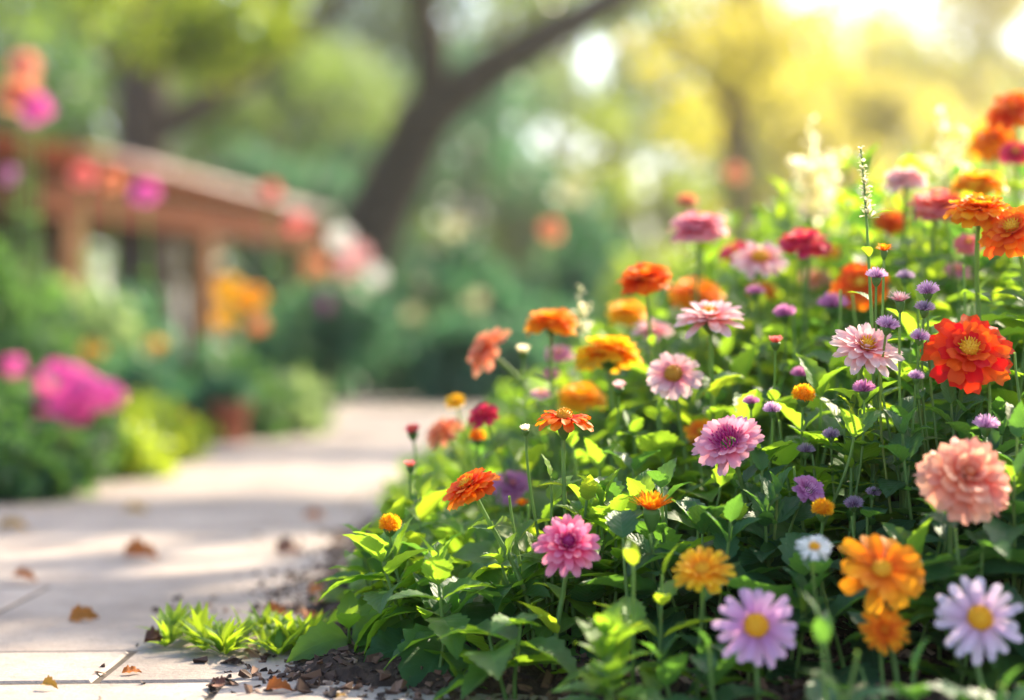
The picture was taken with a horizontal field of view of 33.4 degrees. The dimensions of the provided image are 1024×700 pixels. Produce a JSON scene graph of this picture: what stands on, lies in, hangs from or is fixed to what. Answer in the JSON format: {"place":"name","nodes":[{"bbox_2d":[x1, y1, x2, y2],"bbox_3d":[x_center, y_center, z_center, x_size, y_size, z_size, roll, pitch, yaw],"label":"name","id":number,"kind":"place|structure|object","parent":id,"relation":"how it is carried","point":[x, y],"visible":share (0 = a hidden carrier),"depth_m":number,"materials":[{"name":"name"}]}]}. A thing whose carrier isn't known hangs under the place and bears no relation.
{"place":"outdoors","nodes":[
{"label":"outdoors","id":0,"kind":"place"},
{"bbox_2d":[130,180,167,404],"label":"hollyhock","id":1,"kind":"object","parent":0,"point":[145,192],"visible":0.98,"depth_m":4.41,"materials":[{"name":"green plant"}]},
{"bbox_2d":[0,132,333,367],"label":"pavilion","id":2,"kind":"structure","parent":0,"point":[199,215],"depth_m":17.10,"materials":[{"name":"brown wood"}]},
{"bbox_2d":[0,407,456,699],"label":"path bedding","id":3,"kind":"object","parent":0,"point":[210,696],"visible":0.16,"depth_m":1.55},
{"bbox_2d":[16,92,55,377],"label":"hollyhock","id":4,"kind":"object","parent":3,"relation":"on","point":[36,107],"visible":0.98,"depth_m":4.32,"materials":[{"name":"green plant"}]},
{"bbox_2d":[182,350,377,395],"bbox_3d":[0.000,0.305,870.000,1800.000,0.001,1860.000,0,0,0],"label":"ground","id":5,"kind":"structure","parent":0,"point":[226,354],"depth_m":12.25,"materials":[{"name":"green plant"}]},
{"bbox_2d":[0,76,43,389],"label":"hollyhock","id":6,"kind":"object","parent":5,"relation":"on","point":[15,92],"visible":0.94,"depth_m":4.50,"materials":[{"name":"green plant"}]},
{"bbox_2d":[4,51,50,384],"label":"hollyhock","id":7,"kind":"object","parent":5,"relation":"on","point":[27,64],"visible":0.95,"depth_m":4.61,"materials":[{"name":"pink plant"}]},
{"bbox_2d":[0,231,87,399],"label":"shrub","id":8,"kind":"object","parent":5,"relation":"on","point":[62,342],"visible":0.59,"depth_m":5.92,"materials":[{"name":"green plant"}]},
{"bbox_2d":[0,0,122,225],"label":"garden tree","id":9,"kind":"object","parent":5,"relation":"on","point":[77,60],"visible":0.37,"depth_m":25.78,"materials":[{"name":"green plant"}]},
{"bbox_2d":[0,355,133,485],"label":"phlox","id":10,"kind":"object","parent":5,"relation":"on","point":[71,401],"visible":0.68,"depth_m":3.48,"materials":[{"name":"pink plant"}]},
{"bbox_2d":[24,276,149,386],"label":"shrub","id":11,"kind":"object","parent":5,"relation":"on","point":[102,309],"visible":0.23,"depth_m":6.50,"materials":[{"name":"green plant"}]},
{"bbox_2d":[92,282,184,357],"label":"shrub","id":12,"kind":"object","parent":5,"relation":"on","point":[138,300],"visible":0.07,"depth_m":8.59,"materials":[{"name":"green plant"}]},
{"bbox_2d":[81,337,210,435],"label":"marigold bush","id":13,"kind":"object","parent":5,"relation":"on","point":[133,377],"visible":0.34,"depth_m":5.07,"materials":[{"name":"green plant"}]},
{"bbox_2d":[0,0,296,289],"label":"garden tree","id":14,"kind":"object","parent":5,"relation":"on","point":[177,94],"visible":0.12,"depth_m":32.12,"materials":[{"name":"green plant"}]},
{"bbox_2d":[95,331,278,389],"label":"shrub","id":15,"kind":"object","parent":5,"relation":"on","point":[174,359],"visible":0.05,"depth_m":5.69,"materials":[{"name":"green plant"}]},
{"bbox_2d":[61,0,346,366],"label":"garden tree","id":16,"kind":"object","parent":5,"relation":"on","point":[150,55],"visible":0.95,"depth_m":17.29,"materials":[{"name":"green plant"}]},
{"bbox_2d":[178,275,302,441],"bbox_3d":[-0.833,0.053,5.197,0.358,0.558,0.355,0,0,0],"label":"marigold bush","id":17,"kind":"object","parent":5,"relation":"on","point":[265,415],"visible":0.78,"depth_m":5.17,"materials":[{"name":"green plant"}]},
{"bbox_2d":[96,22,397,335],"bbox_3d":[-4.471,-2.797,30.240,5.146,6.206,4.340,0,0,32],"label":"garden tree","id":18,"kind":"object","parent":5,"relation":"on","point":[220,124],"visible":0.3,"depth_m":29.79,"materials":[{"name":"green plant"}]},
{"bbox_2d":[181,136,395,347],"bbox_3d":[-3.232,-1.408,24.992,3.033,3.437,3.082,0,0,26],"label":"garden tree","id":19,"kind":"object","parent":5,"relation":"on","point":[322,191],"visible":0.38,"depth_m":24.88,"materials":[{"name":"green plant"}]},
{"bbox_2d":[249,364,337,436],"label":"shrub","id":20,"kind":"object","parent":5,"relation":"on","point":[312,414],"visible":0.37,"depth_m":5.51,"materials":[{"name":"green plant"}]},
{"bbox_2d":[226,299,360,402],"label":"shrub","id":21,"kind":"object","parent":5,"relation":"on","point":[265,348],"visible":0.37,"depth_m":8.84,"materials":[{"name":"green plant"}]},
{"bbox_2d":[184,0,457,313],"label":"garden tree","id":22,"kind":"object","parent":5,"relation":"on","point":[330,23],"visible":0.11,"depth_m":37.73,"materials":[{"name":"green plant"}]},
{"bbox_2d":[170,0,494,311],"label":"garden tree","id":23,"kind":"object","parent":5,"relation":"on","point":[454,13],"visible":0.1,"depth_m":39.70,"materials":[{"name":"green plant"}]},
{"bbox_2d":[228,32,450,328],"bbox_3d":[-3.252,-3.005,34.033,4.620,6.622,6.131,0,0,-25],"label":"garden tree","id":24,"kind":"object","parent":5,"relation":"on","point":[368,64],"visible":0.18,"depth_m":32.57,"materials":[{"name":"green plant"}]},
{"bbox_2d":[0,0,704,308],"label":"shade tree","id":25,"kind":"object","parent":5,"relation":"on","point":[437,107],"visible":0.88,"depth_m":15.88,"materials":[{"name":"brown plant"}]},
{"bbox_2d":[366,295,482,399],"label":"shrub","id":26,"kind":"object","parent":5,"relation":"on","point":[389,386],"visible":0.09,"depth_m":9.53,"materials":[{"name":"green plant"}]},
{"bbox_2d":[303,29,618,299],"bbox_3d":[-0.836,-2.663,30.128,4.828,5.951,4.148,0,0,29],"label":"garden tree","id":27,"kind":"object","parent":5,"relation":"on","point":[482,131],"visible":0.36,"depth_m":29.48,"materials":[{"name":"green plant"}]},
{"bbox_2d":[387,218,536,336],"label":"flowering shrub","id":28,"kind":"object","parent":5,"relation":"on","point":[461,282],"visible":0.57,"depth_m":9.95,"materials":[{"name":"green plant"}]},
{"bbox_2d":[394,291,562,406],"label":"flowering shrub","id":29,"kind":"object","parent":5,"relation":"on","point":[437,366],"visible":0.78,"depth_m":8.43,"materials":[{"name":"green plant"}]},
{"bbox_2d":[339,0,684,283],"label":"garden tree","id":30,"kind":"object","parent":5,"relation":"on","point":[576,47],"visible":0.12,"depth_m":40.66,"materials":[{"name":"green plant"}]},
{"bbox_2d":[39,41,1023,354],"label":"wood","id":31,"kind":"object","parent":5,"relation":"on","point":[675,165],"visible":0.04,"depth_m":49.15,"materials":[{"name":"green plant"}]},
{"bbox_2d":[473,53,662,287],"bbox_3d":[1.268,-2.977,36.456,4.344,6.578,5.186,0,0,0],"label":"garden tree","id":32,"kind":"object","parent":5,"relation":"on","point":[556,96],"visible":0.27,"depth_m":35.59,"materials":[{"name":"green plant"}]},
{"bbox_2d":[514,178,632,310],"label":"flowering bush","id":33,"kind":"object","parent":5,"relation":"on","point":[569,276],"visible":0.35,"depth_m":11.90,"materials":[{"name":"green plant"}]},
{"bbox_2d":[461,0,795,283],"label":"garden tree","id":34,"kind":"object","parent":5,"relation":"on","point":[628,221],"visible":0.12,"depth_m":39.45,"materials":[{"name":"green plant"}]},
{"bbox_2d":[581,241,700,341],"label":"shrub","id":35,"kind":"object","parent":5,"relation":"on","point":[652,257],"visible":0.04,"depth_m":10.36,"materials":[{"name":"green plant"}]},
{"bbox_2d":[528,82,773,277],"bbox_3d":[2.816,-2.332,31.152,5.036,5.281,3.990,0,0,0],"label":"garden tree","id":36,"kind":"object","parent":5,"relation":"on","point":[655,208],"visible":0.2,"depth_m":31.39,"materials":[{"name":"yellow plant"}]},
{"bbox_2d":[616,0,855,242],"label":"garden tree","id":37,"kind":"object","parent":5,"relation":"on","point":[740,70],"visible":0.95,"depth_m":18.89,"materials":[{"name":"yellow plant"}]},
{"bbox_2d":[673,0,898,276],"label":"garden tree","id":38,"kind":"object","parent":5,"relation":"on","point":[785,25],"visible":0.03,"depth_m":40.66,"materials":[{"name":"green plant"}]},
{"bbox_2d":[702,65,979,239],"bbox_3d":[5.325,-2.065,26.697,3.572,4.747,3.815,0,0,-37],"label":"garden tree","id":39,"kind":"object","parent":5,"relation":"on","point":[884,97],"visible":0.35,"depth_m":26.61,"materials":[{"name":"yellow plant"}]},
{"bbox_2d":[756,1,1018,192],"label":"garden tree","id":40,"kind":"object","parent":5,"relation":"on","point":[896,60],"visible":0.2,"depth_m":36.93,"materials":[{"name":"yellow plant"}]},
{"bbox_2d":[829,20,1023,179],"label":"garden tree","id":41,"kind":"object","parent":5,"relation":"on","point":[960,53],"visible":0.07,"depth_m":44.30,"materials":[{"name":"yellow plant"}]},
{"bbox_2d":[856,0,1023,184],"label":"garden tree","id":42,"kind":"object","parent":5,"relation":"on","point":[913,22],"visible":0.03,"depth_m":45.15,"materials":[{"name":"yellow plant"}]},
{"bbox_2d":[916,0,1023,194],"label":"garden tree","id":43,"kind":"object","parent":5,"relation":"on","point":[1013,13],"visible":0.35,"depth_m":39.62,"materials":[{"name":"yellow plant"}]},
{"bbox_2d":[0,396,574,699],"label":"path","id":44,"kind":"structure","parent":0,"point":[70,554],"depth_m":2.31,"materials":[{"name":"stone"}]},
{"bbox_2d":[0,406,117,503],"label":"border plant","id":45,"kind":"object","parent":44,"relation":"on","point":[46,465],"visible":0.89,"depth_m":3.11,"materials":[{"name":"green plant"}]},
{"bbox_2d":[92,394,180,480],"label":"border plant","id":46,"kind":"object","parent":44,"relation":"on","point":[146,456],"visible":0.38,"depth_m":3.67,"materials":[{"name":"green plant"}]},
{"bbox_2d":[118,387,224,463],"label":"border plant","id":47,"kind":"object","parent":44,"relation":"on","point":[171,422],"visible":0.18,"depth_m":4.15,"materials":[{"name":"green plant"}]},
{"bbox_2d":[197,363,265,442],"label":"potted plant","id":48,"kind":"object","parent":44,"relation":"on","point":[229,412],"visible":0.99,"depth_m":4.96,"materials":[{"name":"plant"}]},
{"bbox_2d":[141,599,332,654],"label":"weed tuft","id":49,"kind":"object","parent":44,"relation":"on","point":[279,633],"visible":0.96,"depth_m":1.57,"materials":[{"name":"green plant"}]},
{"bbox_2d":[263,226,406,404],"bbox_3d":[-0.880,-0.152,8.588,0.757,0.913,0.509,0,0,0],"label":"flowering bush","id":50,"kind":"object","parent":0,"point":[332,328],"visible":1,"depth_m":8.51,"materials":[{"name":"green plant"}]},
{"bbox_2d":[9,0,1023,349],"label":"sky","id":51,"kind":"structure","parent":0,"point":[591,62],"materials":[{"name":"white"}]},
{"bbox_2d":[95,454,1023,699],"bbox_3d":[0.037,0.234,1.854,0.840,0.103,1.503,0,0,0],"label":"bark mulch","id":52,"kind":"object","parent":0,"point":[303,686],"visible":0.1,"depth_m":1.40,"materials":[{"name":"brown wood"}]},
{"bbox_2d":[317,514,468,654],"bbox_3d":[-0.094,0.219,1.502,0.124,0.145,0.120,0,0,-34],"label":"leafy plant","id":53,"kind":"object","parent":52,"relation":"on","point":[380,550],"visible":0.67,"depth_m":1.49,"materials":[{"name":"green plant"}]},
{"bbox_2d":[355,472,462,606],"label":"leafy plant","id":54,"kind":"object","parent":52,"relation":"on","point":[423,509],"visible":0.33,"depth_m":1.59,"materials":[{"name":"green plant"}]},
{"bbox_2d":[383,535,495,677],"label":"leafy plant","id":55,"kind":"object","parent":52,"relation":"on","point":[437,566],"visible":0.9,"depth_m":1.40,"materials":[{"name":"green plant"}]},
{"bbox_2d":[433,612,577,699],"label":"leafy plant","id":56,"kind":"object","parent":52,"relation":"on","point":[482,665],"visible":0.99,"depth_m":1.33,"materials":[{"name":"green plant"}]},
{"bbox_2d":[442,467,579,660],"bbox_3d":[0.004,0.183,1.446,0.126,0.167,0.074,0,0,10],"label":"zinnia","id":57,"kind":"object","parent":52,"relation":"on","point":[475,484],"visible":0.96,"depth_m":1.44,"materials":[{"name":"orange plant"}]},
{"bbox_2d":[467,327,566,517],"bbox_3d":[0.023,0.100,1.853,0.144,0.251,0.078,0,0,-5],"label":"dahlia","id":58,"kind":"object","parent":52,"relation":"on","point":[484,350],"visible":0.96,"depth_m":1.84,"materials":[{"name":"orange plant"}]},
{"bbox_2d":[518,308,578,516],"bbox_3d":[0.049,0.091,1.785,0.087,0.271,0.089,0,0,0],"label":"marigold","id":59,"kind":"object","parent":52,"relation":"on","point":[550,322],"visible":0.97,"depth_m":1.78,"materials":[{"name":"orange plant"}]},
{"bbox_2d":[481,455,622,646],"bbox_3d":[0.034,0.175,1.456,0.128,0.171,0.090,0,0,0],"label":"leafy plant","id":60,"kind":"object","parent":52,"relation":"on","point":[587,490],"visible":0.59,"depth_m":1.45,"materials":[{"name":"green plant"}]},
{"bbox_2d":[514,514,600,673],"bbox_3d":[0.038,0.200,1.386,0.082,0.135,0.076,0,0,0],"label":"zinnia","id":61,"kind":"object","parent":52,"relation":"on","point":[568,543],"visible":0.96,"depth_m":1.37,"materials":[{"name":"pink plant"}]},
{"bbox_2d":[535,407,593,649],"bbox_3d":[0.045,0.158,1.462,0.050,0.219,0.052,0,0,0],"label":"gerbera","id":62,"kind":"object","parent":52,"relation":"on","point":[562,421],"visible":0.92,"depth_m":1.46,"materials":[{"name":"orange plant"}]},
{"bbox_2d":[538,381,607,513],"bbox_3d":[0.064,0.128,1.828,0.074,0.190,0.086,0,0,-44],"label":"marigold","id":63,"kind":"object","parent":52,"relation":"on","point":[580,397],"visible":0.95,"depth_m":1.81,"materials":[{"name":"orange plant"}]},
{"bbox_2d":[524,467,657,645],"bbox_3d":[0.080,0.184,1.465,0.129,0.169,0.128,0,0,24],"label":"leafy plant","id":64,"kind":"object","parent":52,"relation":"on","point":[609,500],"visible":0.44,"depth_m":1.45,"materials":[{"name":"green plant"}]},
{"bbox_2d":[550,601,664,699],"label":"leafy plant","id":65,"kind":"object","parent":52,"relation":"on","point":[610,641],"visible":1,"depth_m":1.24,"materials":[{"name":"green plant"}]},
{"bbox_2d":[574,335,674,499],"bbox_3d":[0.118,0.099,1.728,0.092,0.228,0.110,0,0,-30],"label":"marigold","id":66,"kind":"object","parent":52,"relation":"on","point":[611,354],"visible":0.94,"depth_m":1.73,"materials":[{"name":"plant"}]},
{"bbox_2d":[552,537,727,699],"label":"leafy plant","id":67,"kind":"object","parent":52,"relation":"on","point":[631,608],"visible":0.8,"depth_m":1.31,"materials":[{"name":"green plant"}]},
{"bbox_2d":[605,510,681,665],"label":"leafy plant","id":68,"kind":"object","parent":52,"relation":"on","point":[622,524],"visible":0.66,"depth_m":1.39,"materials":[{"name":"green plant"}]},
{"bbox_2d":[619,489,687,670],"bbox_3d":[0.120,0.189,1.400,0.072,0.149,0.086,0,0,13],"label":"marigold","id":69,"kind":"object","parent":52,"relation":"on","point":[651,503],"visible":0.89,"depth_m":1.40,"materials":[{"name":"orange plant"}]},
{"bbox_2d":[286,143,1023,695],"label":"ground cover","id":70,"kind":"object","parent":52,"relation":"on","point":[320,639],"visible":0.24,"depth_m":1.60,"materials":[{"name":"green plant"}]},
{"bbox_2d":[615,262,697,526],"bbox_3d":[0.149,0.060,1.733,0.091,0.300,0.067,0,0,-40],"label":"marigold","id":71,"kind":"object","parent":52,"relation":"on","point":[645,279],"visible":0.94,"depth_m":1.72,"materials":[{"name":"orange plant"}]},
{"bbox_2d":[646,352,718,536],"bbox_3d":[0.165,0.110,1.618,0.072,0.216,0.092,0,0,13],"label":"zinnia","id":72,"kind":"object","parent":52,"relation":"on","point":[670,379],"visible":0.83,"depth_m":1.60,"materials":[{"name":"pink plant"}]},
{"bbox_2d":[347,162,1023,683],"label":"ground cover stalk","id":73,"kind":"object","parent":52,"relation":"on","point":[791,494],"visible":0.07,"depth_m":1.69,"materials":[{"name":"green plant"}]},
{"bbox_2d":[668,210,729,445],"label":"flower","id":74,"kind":"object","parent":52,"relation":"on","point":[692,226],"visible":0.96,"depth_m":1.89,"materials":[{"name":"pink plant"}]},
{"bbox_2d":[672,545,735,697],"bbox_3d":[0.143,0.216,1.306,0.078,0.133,0.068,0,0,31],"label":"calendula","id":75,"kind":"object","parent":52,"relation":"on","point":[700,569],"visible":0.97,"depth_m":1.29,"materials":[{"name":"plant"}]},
{"bbox_2d":[618,494,791,656],"bbox_3d":[0.153,0.186,1.399,0.128,0.143,0.113,0,0,32],"label":"leafy plant","id":76,"kind":"object","parent":52,"relation":"on","point":[729,545],"visible":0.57,"depth_m":1.40,"materials":[{"name":"green plant"}]},
{"bbox_2d":[636,625,780,699],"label":"leafy plant","id":77,"kind":"object","parent":52,"relation":"on","point":[706,662],"visible":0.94,"depth_m":1.26,"materials":[{"name":"green plant"}]},
{"bbox_2d":[673,300,748,517],"bbox_3d":[0.188,0.080,1.606,0.083,0.256,0.083,0,0,-27],"label":"zinnia","id":78,"kind":"object","parent":52,"relation":"on","point":[710,318],"visible":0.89,"depth_m":1.60,"materials":[{"name":"pink plant"}]},
{"bbox_2d":[691,414,789,583],"bbox_3d":[0.204,0.155,1.456,0.096,0.200,0.092,0,0,17],"label":"aster","id":79,"kind":"object","parent":52,"relation":"on","point":[725,442],"visible":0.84,"depth_m":1.44,"materials":[{"name":"pink plant"}]},
{"bbox_2d":[712,588,797,699],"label":"daisy","id":80,"kind":"object","parent":52,"relation":"on","point":[756,629],"visible":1,"depth_m":1.24,"materials":[{"name":"purple plant"}]},
{"bbox_2d":[729,240,788,422],"bbox_3d":[0.281,0.020,1.897,0.088,0.284,0.078,0,0,-30],"label":"zinnia","id":81,"kind":"object","parent":52,"relation":"on","point":[753,259],"visible":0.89,"depth_m":1.88,"materials":[{"name":"pink plant"}]},
{"bbox_2d":[719,447,818,607],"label":"leafy plant","id":82,"kind":"object","parent":52,"relation":"on","point":[771,506],"visible":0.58,"depth_m":1.42,"materials":[{"name":"green plant"}]},
{"bbox_2d":[778,228,832,463],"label":"flower","id":83,"kind":"object","parent":52,"relation":"on","point":[803,243],"visible":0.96,"depth_m":1.81,"materials":[{"name":"pink plant"}]},
{"bbox_2d":[773,117,848,325],"bbox_3d":[0.395,-0.091,2.252,0.102,0.431,0.060,0,0,0],"label":"flower spike","id":84,"kind":"object","parent":52,"relation":"on","point":[811,180],"visible":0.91,"depth_m":2.25,"materials":[{"name":"white plant"}]},
{"bbox_2d":[785,394,918,595],"bbox_3d":[0.292,0.132,1.469,0.123,0.189,0.094,0,0,-22],"label":"leafy plant","id":85,"kind":"object","parent":52,"relation":"on","point":[865,467],"visible":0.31,"depth_m":1.46,"materials":[{"name":"green plant"}]},
{"bbox_2d":[801,591,905,699],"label":"leafy plant","id":86,"kind":"object","parent":52,"relation":"on","point":[827,688],"visible":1,"depth_m":1.17,"materials":[{"name":"green plant"}]},
{"bbox_2d":[828,260,890,408],"bbox_3d":[0.366,0.032,1.821,0.084,0.256,0.086,0,0,30],"label":"zinnia","id":87,"kind":"object","parent":52,"relation":"on","point":[853,277],"visible":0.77,"depth_m":1.79,"materials":[{"name":"orange plant"}]},
{"bbox_2d":[822,322,904,607],"bbox_3d":[0.298,0.104,1.467,0.082,0.256,0.092,0,0,22],"label":"zinnia","id":88,"kind":"object","parent":52,"relation":"on","point":[861,346],"visible":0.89,"depth_m":1.44,"materials":[{"name":"pink plant"}]},
{"bbox_2d":[847,606,909,699],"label":"calendula","id":89,"kind":"object","parent":52,"relation":"on","point":[885,629],"visible":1,"depth_m":1.25,"materials":[{"name":"orange plant"}]},
{"bbox_2d":[838,533,935,699],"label":"calendula","id":90,"kind":"object","parent":52,"relation":"on","point":[891,572],"visible":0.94,"depth_m":1.26,"materials":[{"name":"orange plant"}]},
{"bbox_2d":[836,396,973,609],"bbox_3d":[0.340,0.137,1.434,0.099,0.196,0.129,0,0,-14],"label":"leafy plant","id":91,"kind":"object","parent":52,"relation":"on","point":[903,445],"visible":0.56,"depth_m":1.43,"materials":[{"name":"green plant"}]},
{"bbox_2d":[883,165,928,390],"bbox_3d":[0.444,-0.033,1.864,0.079,0.339,0.104,0,0,0],"label":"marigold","id":92,"kind":"object","parent":52,"relation":"on","point":[904,178],"visible":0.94,"depth_m":1.85,"materials":[{"name":"pink plant"}]},
{"bbox_2d":[803,637,1010,699],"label":"leafy plant","id":93,"kind":"object","parent":52,"relation":"on","point":[914,692],"visible":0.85,"depth_m":1.18,"materials":[{"name":"green plant"}]},
{"bbox_2d":[905,188,963,393],"bbox_3d":[0.437,-0.015,1.824,0.087,0.317,0.081,0,0,-32],"label":"marigold","id":94,"kind":"object","parent":52,"relation":"on","point":[931,204],"visible":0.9,"depth_m":1.81,"materials":[{"name":"pink plant"}]},
{"bbox_2d":[890,436,1011,688],"bbox_3d":[0.344,0.165,1.312,0.086,0.199,0.094,0,0,31],"label":"dahlia","id":95,"kind":"object","parent":52,"relation":"on","point":[965,481],"visible":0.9,"depth_m":1.28,"materials":[{"name":"pink plant"}]},
{"bbox_2d":[916,313,1014,546],"bbox_3d":[0.386,0.091,1.468,0.096,0.245,0.082,0,0,41],"label":"zinnia","id":96,"kind":"object","parent":52,"relation":"on","point":[968,354],"visible":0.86,"depth_m":1.44,"materials":[{"name":"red plant"}]},
{"bbox_2d":[912,378,1023,580],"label":"leafy plant","id":97,"kind":"object","parent":52,"relation":"on","point":[994,438],"visible":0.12,"depth_m":1.47,"materials":[{"name":"green plant"}]},
{"bbox_2d":[917,512,1023,688],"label":"leafy plant","id":98,"kind":"object","parent":52,"relation":"on","point":[935,567],"visible":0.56,"depth_m":1.30,"materials":[{"name":"green plant"}]},
{"bbox_2d":[943,192,1011,408],"bbox_3d":[0.431,0.023,1.539,0.089,0.331,0.079,0,0,0],"label":"marigold","id":99,"kind":"object","parent":52,"relation":"on","point":[977,210],"visible":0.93,"depth_m":1.52,"materials":[{"name":"orange plant"}]},
{"bbox_2d":[934,575,1023,691],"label":"daisy","id":100,"kind":"object","parent":52,"relation":"on","point":[975,618],"visible":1,"depth_m":1.23,"materials":[{"name":"purple plant"}]},
{"bbox_2d":[960,400,1023,662],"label":"leafy plant","id":101,"kind":"object","parent":52,"relation":"on","point":[1015,419],"visible":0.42,"depth_m":1.35,"materials":[{"name":"green plant"}]},
{"bbox_2d":[966,124,1018,304],"bbox_3d":[0.575,-0.072,2.042,0.070,0.392,0.092,0,0,15],"label":"dahlia","id":102,"kind":"object","parent":52,"relation":"on","point":[987,143],"visible":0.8,"depth_m":2.01,"materials":[{"name":"orange plant"}]},
{"bbox_2d":[978,205,1023,522],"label":"zinnia","id":103,"kind":"object","parent":52,"relation":"on","point":[1003,235],"visible":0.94,"depth_m":1.50,"materials":[{"name":"orange plant"}]},
{"bbox_2d":[984,90,1023,205],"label":"dahlia","id":104,"kind":"object","parent":52,"relation":"on","point":[1007,111],"visible":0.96,"depth_m":1.96,"materials":[{"name":"orange plant"}]},
{"bbox_2d":[360,148,1023,688],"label":"ground cover","id":105,"kind":"object","parent":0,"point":[474,604],"visible":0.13,"depth_m":1.44,"materials":[{"name":"green plant"}]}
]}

